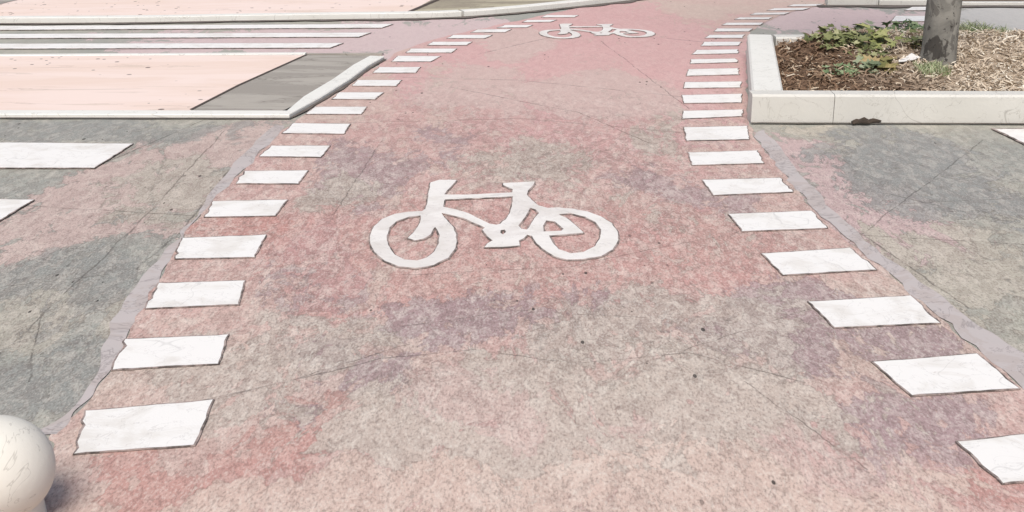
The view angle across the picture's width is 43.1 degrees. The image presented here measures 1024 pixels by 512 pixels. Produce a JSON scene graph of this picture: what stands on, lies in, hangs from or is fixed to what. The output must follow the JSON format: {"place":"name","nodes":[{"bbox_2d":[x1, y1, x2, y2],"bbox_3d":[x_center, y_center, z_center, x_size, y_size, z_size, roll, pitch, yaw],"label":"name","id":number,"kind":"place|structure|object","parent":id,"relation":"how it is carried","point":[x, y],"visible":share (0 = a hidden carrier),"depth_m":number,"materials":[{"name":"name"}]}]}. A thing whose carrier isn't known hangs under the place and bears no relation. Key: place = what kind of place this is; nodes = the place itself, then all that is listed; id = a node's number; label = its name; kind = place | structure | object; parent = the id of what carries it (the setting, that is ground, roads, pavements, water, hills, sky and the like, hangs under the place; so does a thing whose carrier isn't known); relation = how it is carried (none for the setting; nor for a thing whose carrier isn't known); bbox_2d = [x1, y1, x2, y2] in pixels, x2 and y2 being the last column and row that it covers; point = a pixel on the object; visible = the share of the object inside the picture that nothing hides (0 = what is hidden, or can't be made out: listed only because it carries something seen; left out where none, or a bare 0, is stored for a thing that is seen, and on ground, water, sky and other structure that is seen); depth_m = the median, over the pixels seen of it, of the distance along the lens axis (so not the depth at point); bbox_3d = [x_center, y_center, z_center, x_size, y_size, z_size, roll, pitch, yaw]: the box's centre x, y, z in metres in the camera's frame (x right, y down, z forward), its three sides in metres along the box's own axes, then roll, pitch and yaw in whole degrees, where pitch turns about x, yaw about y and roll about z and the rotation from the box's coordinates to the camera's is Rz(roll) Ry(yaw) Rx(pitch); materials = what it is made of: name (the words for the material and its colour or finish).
{"place":"outdoors","nodes":[
{"label":"outdoors","id":0,"kind":"place"},
{"bbox_2d":[0,0,13,3],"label":"pavement","id":1,"kind":"structure","parent":0,"point":[3,1],"depth_m":13.56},
{"bbox_2d":[0,55,302,109],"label":"pavement","id":2,"kind":"structure","parent":0,"point":[166,82],"depth_m":9.56,"materials":[{"name":"concrete"}]},
{"bbox_2d":[0,0,429,15],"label":"pavement","id":3,"kind":"structure","parent":0,"point":[83,7],"depth_m":13.21,"materials":[{"name":"concrete"}]},
{"bbox_2d":[192,55,368,109],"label":"pavement","id":4,"kind":"structure","parent":0,"point":[288,85],"depth_m":9.34,"materials":[{"name":"grey concrete"}]},
{"bbox_2d":[191,54,306,108],"bbox_3d":[-1.907,-1.306,9.562,0.049,0.001,2.202,4,19,11],"label":"paving joint","id":5,"kind":"object","parent":4,"relation":"on","point":[245,82],"visible":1,"depth_m":9.43,"materials":[{"name":"grey concrete"}]},
{"bbox_2d":[414,0,564,10],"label":"verge","id":6,"kind":"structure","parent":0,"point":[438,5],"depth_m":13.44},
{"bbox_2d":[409,0,437,10],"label":"paving joint","id":7,"kind":"object","parent":6,"relation":"on","point":[423,5],"visible":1,"depth_m":13.26,"materials":[{"name":"grey concrete"}]},
{"bbox_2d":[0,6,1023,447],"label":"road","id":8,"kind":"structure","parent":0,"point":[938,210],"depth_m":6.62,"materials":[{"name":"grey asphalt"}]},
{"bbox_2d":[0,199,34,220],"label":"crossing bar","id":9,"kind":"object","parent":8,"relation":"on","point":[8,207],"visible":1,"depth_m":6.45,"materials":[{"name":"white paint"}]},
{"bbox_2d":[0,142,133,168],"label":"crossing bar","id":10,"kind":"object","parent":8,"relation":"on","point":[38,155],"visible":1,"depth_m":7.45,"materials":[{"name":"white paint"}]},
{"bbox_2d":[0,52,305,55],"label":"kerb","id":11,"kind":"structure","parent":8,"relation":"on","point":[142,54],"depth_m":10.59,"materials":[{"name":"concrete"}]},
{"bbox_2d":[40,125,284,433],"bbox_3d":[-1.486,-0.136,6.119,0.150,0.001,4.404,0,18,0],"label":"edging strip","id":12,"kind":"object","parent":8,"relation":"on","point":[122,321],"visible":0.98,"depth_m":5.19,"materials":[{"name":"grey concrete"}]},
{"bbox_2d":[0,43,342,48],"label":"crossing bar","id":13,"kind":"object","parent":8,"relation":"on","point":[142,45],"visible":1,"depth_m":11.15,"materials":[{"name":"white paint"}]},
{"bbox_2d":[0,32,371,38],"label":"crossing bar","id":14,"kind":"object","parent":8,"relation":"on","point":[176,35],"visible":1,"depth_m":11.68,"materials":[{"name":"white paint"}]},
{"bbox_2d":[0,56,383,118],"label":"kerb","id":15,"kind":"structure","parent":8,"relation":"on","point":[349,74],"depth_m":8.43,"materials":[{"name":"concrete"}]},
{"bbox_2d":[0,59,385,117],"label":"gutter","id":16,"kind":"object","parent":8,"relation":"on","point":[331,94],"visible":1,"depth_m":8.56,"materials":[{"name":"grey concrete"}]},
{"bbox_2d":[0,24,392,29],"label":"crossing bar","id":17,"kind":"object","parent":8,"relation":"on","point":[142,27],"visible":1,"depth_m":12.20,"materials":[{"name":"white paint"}]},
{"bbox_2d":[0,10,460,22],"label":"kerb","id":18,"kind":"structure","parent":8,"relation":"on","point":[221,17],"depth_m":12.56,"materials":[{"name":"concrete"}]},
{"bbox_2d":[0,0,636,24],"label":"kerb","id":19,"kind":"object","parent":8,"relation":"on","point":[627,1],"visible":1,"depth_m":12.64,"materials":[{"name":"grey concrete"}]},
{"bbox_2d":[307,53,381,55],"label":"kerb","id":20,"kind":"structure","parent":8,"relation":"on","point":[361,54],"depth_m":10.68,"materials":[{"name":"grey concrete"}]},
{"bbox_2d":[461,0,626,15],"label":"kerb","id":21,"kind":"structure","parent":8,"relation":"on","point":[518,8],"depth_m":13.24,"materials":[{"name":"concrete"}]},
{"bbox_2d":[825,0,877,4],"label":"kerb","id":22,"kind":"structure","parent":8,"relation":"on","point":[851,2],"depth_m":13.67,"materials":[{"name":"grey concrete"}]},
{"bbox_2d":[851,117,881,123],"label":"dead leaf","id":23,"kind":"object","parent":8,"relation":"on","point":[863,120],"visible":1,"depth_m":8.21,"materials":[{"name":"brown plant"}]},
{"bbox_2d":[746,33,1023,124],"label":"planting bed","id":24,"kind":"object","parent":8,"relation":"on","point":[770,99],"visible":0.56,"depth_m":8.23,"materials":[{"name":"beige concrete mulch"},{"name":"cream stone"},{"name":"pale stone"}]},
{"bbox_2d":[802,23,869,49],"bbox_3d":[2.490,-1.675,9.930,0.465,0.154,0.755,0,18,0],"label":"ivy","id":25,"kind":"object","parent":24,"relation":"on","point":[841,36],"visible":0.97,"depth_m":9.85,"materials":[{"name":"green plant"}]},
{"bbox_2d":[821,62,860,76],"bbox_3d":[2.284,-1.287,9.073,0.277,0.109,0.386,0,18,0],"label":"ground cover","id":26,"kind":"object","parent":24,"relation":"on","point":[846,68],"visible":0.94,"depth_m":9.04,"materials":[{"name":"green plant"}]},
{"bbox_2d":[853,55,880,74],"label":"ground cover","id":27,"kind":"object","parent":24,"relation":"on","point":[871,64],"visible":0.92,"depth_m":9.05,"materials":[{"name":"green plant"}]},
{"bbox_2d":[844,30,891,60],"bbox_3d":[2.604,-1.554,9.597,0.328,0.151,0.797,0,18,0],"label":"ivy","id":28,"kind":"object","parent":24,"relation":"on","point":[871,44],"visible":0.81,"depth_m":9.54,"materials":[{"name":"green plant"}]},
{"bbox_2d":[851,20,897,31],"bbox_3d":[3.049,-1.898,10.942,0.471,0.157,0.538,0,18,0],"label":"ground cover","id":29,"kind":"object","parent":24,"relation":"on","point":[857,27],"visible":0.14,"depth_m":10.99,"materials":[{"name":"green plant"}]},
{"bbox_2d":[860,54,898,73],"bbox_3d":[2.597,-1.353,9.154,0.296,0.127,0.537,4,19,11],"label":"ivy","id":30,"kind":"object","parent":24,"relation":"on","point":[886,65],"visible":0.74,"depth_m":9.09,"materials":[{"name":"yellow plant"}]},
{"bbox_2d":[857,22,905,49],"bbox_3d":[2.750,-1.620,9.664,0.310,0.171,0.496,0,18,0],"label":"ivy","id":31,"kind":"object","parent":24,"relation":"on","point":[878,36],"visible":0.89,"depth_m":9.66,"materials":[{"name":"green plant"}]},
{"bbox_2d":[775,26,1023,90],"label":"mulch","id":32,"kind":"object","parent":24,"relation":"on","point":[1004,35],"visible":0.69,"depth_m":9.21,"materials":[{"name":"brown wood"}]},
{"bbox_2d":[899,53,920,61],"bbox_3d":[2.819,-1.422,9.299,0.253,0.030,0.107,-11,22,-31],"label":"paper scrap","id":33,"kind":"object","parent":32,"relation":"on","point":[911,56],"visible":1,"depth_m":9.30,"materials":[{"name":"white paper"}]},
{"bbox_2d":[881,19,923,32],"bbox_3d":[3.323,-1.929,10.964,0.510,0.166,0.607,0,18,0],"label":"ground cover","id":34,"kind":"object","parent":24,"relation":"on","point":[910,24],"visible":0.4,"depth_m":10.96,"materials":[{"name":"green plant"}]},
{"bbox_2d":[900,29,922,50],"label":"ivy","id":35,"kind":"object","parent":24,"relation":"on","point":[914,39],"visible":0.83,"depth_m":9.66,"materials":[{"name":"green plant"}]},
{"bbox_2d":[912,59,952,77],"bbox_3d":[2.917,-1.302,8.988,0.291,0.092,0.326,0,18,0],"label":"grass tuft","id":36,"kind":"object","parent":24,"relation":"on","point":[924,68],"visible":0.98,"depth_m":8.94,"materials":[{"name":"green plant"}]},
{"bbox_2d":[919,0,961,67],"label":"tree","id":37,"kind":"object","parent":24,"relation":"on","point":[941,30],"visible":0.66,"depth_m":9.17,"materials":[{"name":"grey plant"}]},
{"bbox_2d":[959,20,995,32],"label":"grass tuft","id":38,"kind":"object","parent":24,"relation":"on","point":[978,26],"visible":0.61,"depth_m":11.05,"materials":[{"name":"green plant"}]},
{"bbox_2d":[986,25,1012,33],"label":"grass tuft","id":39,"kind":"object","parent":24,"relation":"on","point":[1002,28],"visible":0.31,"depth_m":11.02,"materials":[{"name":"green plant"}]},
{"bbox_2d":[751,122,1023,123],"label":"gutter","id":40,"kind":"object","parent":8,"relation":"on","point":[850,122],"visible":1,"depth_m":8.24,"materials":[{"name":"grey concrete"}]},
{"bbox_2d":[754,129,1023,388],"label":"edging strip","id":41,"kind":"object","parent":8,"relation":"on","point":[1000,352],"visible":1,"depth_m":5.32,"materials":[{"name":"grey concrete"}]},
{"bbox_2d":[878,0,926,4],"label":"kerb","id":42,"kind":"structure","parent":8,"relation":"on","point":[902,2],"depth_m":13.66,"materials":[{"name":"grey concrete"}]},
{"bbox_2d":[891,16,924,21],"bbox_3d":[3.986,-2.327,12.716,0.649,0.004,0.384,0,18,0],"label":"crossing bar","id":43,"kind":"object","parent":8,"relation":"on","point":[911,18],"visible":0.47,"depth_m":12.71,"materials":[{"name":"white paint"}]},
{"bbox_2d":[904,7,925,10],"bbox_3d":[4.269,-2.557,13.409,0.512,0.004,0.278,0,18,0],"label":"crossing bar","id":44,"kind":"object","parent":8,"relation":"on","point":[916,9],"visible":0.57,"depth_m":13.33,"materials":[{"name":"white paint"}]},
{"bbox_2d":[817,5,1023,7],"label":"gutter","id":45,"kind":"object","parent":8,"relation":"on","point":[889,6],"visible":0.92,"depth_m":13.55,"materials":[{"name":"grey concrete"}]},
{"bbox_2d":[962,1,1023,4],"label":"kerb","id":46,"kind":"structure","parent":8,"relation":"on","point":[992,2],"depth_m":13.67,"materials":[{"name":"grey concrete"}]},
{"bbox_2d":[991,128,1023,144],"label":"crossing bar","id":47,"kind":"object","parent":8,"relation":"on","point":[1016,134],"visible":1,"depth_m":7.98,"materials":[{"name":"white paint"}]},
{"bbox_2d":[44,0,1023,511],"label":"cycle path","id":48,"kind":"structure","parent":0,"point":[684,346],"depth_m":4.80,"materials":[{"name":"red asphalt"}]},
{"bbox_2d":[0,415,55,511],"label":"ball bollard","id":49,"kind":"object","parent":48,"relation":"on","point":[27,465],"visible":1,"depth_m":3.42,"materials":[{"name":"beige concrete"}]},
{"bbox_2d":[73,399,214,454],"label":"white block","id":50,"kind":"structure","parent":48,"relation":"on","point":[155,426],"depth_m":4.07,"materials":[{"name":"paint"}]},
{"bbox_2d":[111,334,229,370],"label":"white block","id":51,"kind":"structure","parent":48,"relation":"on","point":[166,352],"depth_m":4.65,"materials":[{"name":"paint"}]},
{"bbox_2d":[144,280,245,308],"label":"white block","id":52,"kind":"structure","parent":48,"relation":"on","point":[194,294],"depth_m":5.22,"materials":[{"name":"paint"}]},
{"bbox_2d":[174,234,266,259],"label":"white block","id":53,"kind":"structure","parent":48,"relation":"on","point":[231,247],"depth_m":5.80,"materials":[{"name":"paint"}]},
{"bbox_2d":[204,199,287,217],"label":"white block","id":54,"kind":"structure","parent":48,"relation":"on","point":[246,208],"depth_m":6.40,"materials":[{"name":"paint"}]},
{"bbox_2d":[235,170,308,183],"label":"white block","id":55,"kind":"structure","parent":48,"relation":"on","point":[274,177],"depth_m":6.96,"materials":[{"name":"paint"}]},
{"bbox_2d":[259,145,330,157],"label":"white block","id":56,"kind":"structure","parent":48,"relation":"on","point":[313,151],"depth_m":7.52,"materials":[{"name":"paint"}]},
{"bbox_2d":[281,123,350,133],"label":"white block","id":57,"kind":"structure","parent":48,"relation":"on","point":[317,128],"depth_m":8.09,"materials":[{"name":"paint"}]},
{"bbox_2d":[305,106,366,114],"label":"white block","id":58,"kind":"structure","parent":48,"relation":"on","point":[338,110],"depth_m":8.60,"materials":[{"name":"paint"}]},
{"bbox_2d":[331,92,383,99],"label":"white block","id":59,"kind":"structure","parent":48,"relation":"on","point":[357,95],"depth_m":9.08,"materials":[{"name":"paint"}]},
{"bbox_2d":[352,80,401,86],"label":"white block","id":60,"kind":"structure","parent":48,"relation":"on","point":[391,83],"depth_m":9.50,"materials":[{"name":"paint"}]},
{"bbox_2d":[373,67,420,72],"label":"white block","id":61,"kind":"structure","parent":48,"relation":"on","point":[396,69],"depth_m":10.01,"materials":[{"name":"paint"}]},
{"bbox_2d":[391,56,440,61],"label":"white block","id":62,"kind":"structure","parent":48,"relation":"on","point":[414,58],"depth_m":10.52,"materials":[{"name":"paint"}]},
{"bbox_2d":[405,48,456,52],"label":"white block","id":63,"kind":"structure","parent":48,"relation":"on","point":[431,50],"depth_m":10.90,"materials":[{"name":"paint"}]},
{"bbox_2d":[427,42,471,45],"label":"white block","id":64,"kind":"structure","parent":48,"relation":"on","point":[449,43],"depth_m":11.25,"materials":[{"name":"paint"}]},
{"bbox_2d":[446,35,491,38],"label":"white block","id":65,"kind":"structure","parent":48,"relation":"on","point":[468,36],"depth_m":11.62,"materials":[{"name":"paint"}]},
{"bbox_2d":[470,29,511,32],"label":"white block","id":66,"kind":"structure","parent":48,"relation":"on","point":[491,31],"depth_m":11.93,"materials":[{"name":"paint"}]},
{"bbox_2d":[368,180,619,268],"bbox_3d":[-0.082,-0.176,6.226,1.158,0.004,1.472,0,18,0],"label":"bicycle symbol","id":67,"kind":"object","parent":48,"relation":"on","point":[432,219],"visible":1,"depth_m":6.08,"materials":[{"name":"white paint"}]},
{"bbox_2d":[497,25,532,27],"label":"white block","id":68,"kind":"structure","parent":48,"relation":"on","point":[515,26],"depth_m":12.20,"materials":[{"name":"paint"}]},
{"bbox_2d":[523,20,555,21],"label":"white block","id":69,"kind":"structure","parent":48,"relation":"on","point":[539,20],"depth_m":12.58,"materials":[{"name":"paint"}]},
{"bbox_2d":[541,15,578,17],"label":"white block","id":70,"kind":"structure","parent":48,"relation":"on","point":[554,16],"depth_m":12.84,"materials":[{"name":"paint"}]},
{"bbox_2d":[539,24,655,38],"bbox_3d":[0.774,-2.074,11.948,1.064,0.004,0.920,0,18,0],"label":"bicycle symbol","id":71,"kind":"object","parent":48,"relation":"on","point":[604,31],"visible":1,"depth_m":11.90,"materials":[{"name":"white paint"}]},
{"bbox_2d":[681,93,742,103],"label":"white block","id":72,"kind":"structure","parent":48,"relation":"on","point":[712,98],"depth_m":8.98,"materials":[{"name":"paint"}]},
{"bbox_2d":[681,109,743,118],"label":"white block","id":73,"kind":"structure","parent":48,"relation":"on","point":[695,114],"depth_m":8.51,"materials":[{"name":"paint"}]},
{"bbox_2d":[683,81,742,88],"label":"white block","id":74,"kind":"structure","parent":48,"relation":"on","point":[723,84],"depth_m":9.46,"materials":[{"name":"paint"}]},
{"bbox_2d":[686,68,739,75],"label":"white block","id":75,"kind":"structure","parent":48,"relation":"on","point":[713,72],"depth_m":9.93,"materials":[{"name":"paint"}]},
{"bbox_2d":[683,126,749,140],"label":"white block","id":76,"kind":"structure","parent":48,"relation":"on","point":[712,133],"depth_m":7.96,"materials":[{"name":"paint"}]},
{"bbox_2d":[687,150,764,165],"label":"white block","id":77,"kind":"structure","parent":48,"relation":"on","point":[725,158],"depth_m":7.36,"materials":[{"name":"paint"}]},
{"bbox_2d":[722,23,762,24],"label":"white block","id":78,"kind":"structure","parent":48,"relation":"on","point":[742,24],"depth_m":12.33,"materials":[{"name":"paint"}]},
{"bbox_2d":[701,177,793,195],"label":"white block","id":79,"kind":"structure","parent":48,"relation":"on","point":[724,187],"depth_m":6.79,"materials":[{"name":"paint"}]},
{"bbox_2d":[734,17,772,19],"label":"white block","id":80,"kind":"structure","parent":48,"relation":"on","point":[753,18],"depth_m":12.71,"materials":[{"name":"paint"}]},
{"bbox_2d":[750,12,789,14],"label":"white block","id":81,"kind":"structure","parent":48,"relation":"on","point":[775,13],"depth_m":13.05,"materials":[{"name":"paint"}]},
{"bbox_2d":[727,210,827,231],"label":"white block","id":82,"kind":"structure","parent":48,"relation":"on","point":[778,221],"depth_m":6.19,"materials":[{"name":"paint"}]},
{"bbox_2d":[766,8,808,10],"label":"white block","id":83,"kind":"structure","parent":48,"relation":"on","point":[776,9],"depth_m":13.33,"materials":[{"name":"paint"}]},
{"bbox_2d":[787,4,823,6],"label":"white block","id":84,"kind":"structure","parent":48,"relation":"on","point":[805,5],"depth_m":13.71,"materials":[{"name":"paint"}]},
{"bbox_2d":[760,247,877,275],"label":"white block","id":85,"kind":"structure","parent":48,"relation":"on","point":[820,261],"depth_m":5.62,"materials":[{"name":"paint"}]},
{"bbox_2d":[807,295,940,328],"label":"white block","id":86,"kind":"structure","parent":48,"relation":"on","point":[902,310],"depth_m":5.03,"materials":[{"name":"paint"}]},
{"bbox_2d":[871,353,1020,396],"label":"white block","id":87,"kind":"structure","parent":48,"relation":"on","point":[948,374],"depth_m":4.45,"materials":[{"name":"paint"}]},
{"bbox_2d":[955,433,1023,484],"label":"white block","id":88,"kind":"structure","parent":48,"relation":"on","point":[1000,459],"depth_m":3.89,"materials":[{"name":"paint"}]},
{"bbox_2d":[690,58,738,63],"bbox_3d":[1.615,-1.565,10.416,0.425,0.004,0.203,-2,18,-5],"label":"road marking","id":89,"kind":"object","parent":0,"point":[705,61],"depth_m":10.39,"materials":[{"name":"paint"}]},
{"bbox_2d":[691,49,738,54],"bbox_3d":[1.696,-1.706,10.842,0.452,0.004,0.218,-2,18,-5],"label":"road marking","id":90,"kind":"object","parent":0,"point":[721,51],"depth_m":10.85,"materials":[{"name":"paint"}]},
{"bbox_2d":[701,42,741,45],"bbox_3d":[1.815,-1.838,11.241,0.394,0.004,0.226,0,18,0],"label":"road marking","id":91,"kind":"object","parent":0,"point":[720,43],"depth_m":11.25,"materials":[{"name":"paint"}]},
{"bbox_2d":[705,34,744,37],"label":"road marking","id":92,"kind":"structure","parent":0,"point":[724,36],"depth_m":11.62,"materials":[{"name":"paint"}]},
{"bbox_2d":[713,28,752,31],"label":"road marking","id":93,"kind":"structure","parent":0,"point":[733,29],"depth_m":11.96,"materials":[{"name":"paint"}]},
{"bbox_2d":[962,0,1023,0],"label":"earth","id":94,"kind":"structure","parent":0,"point":[992,0],"depth_m":13.86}
]}

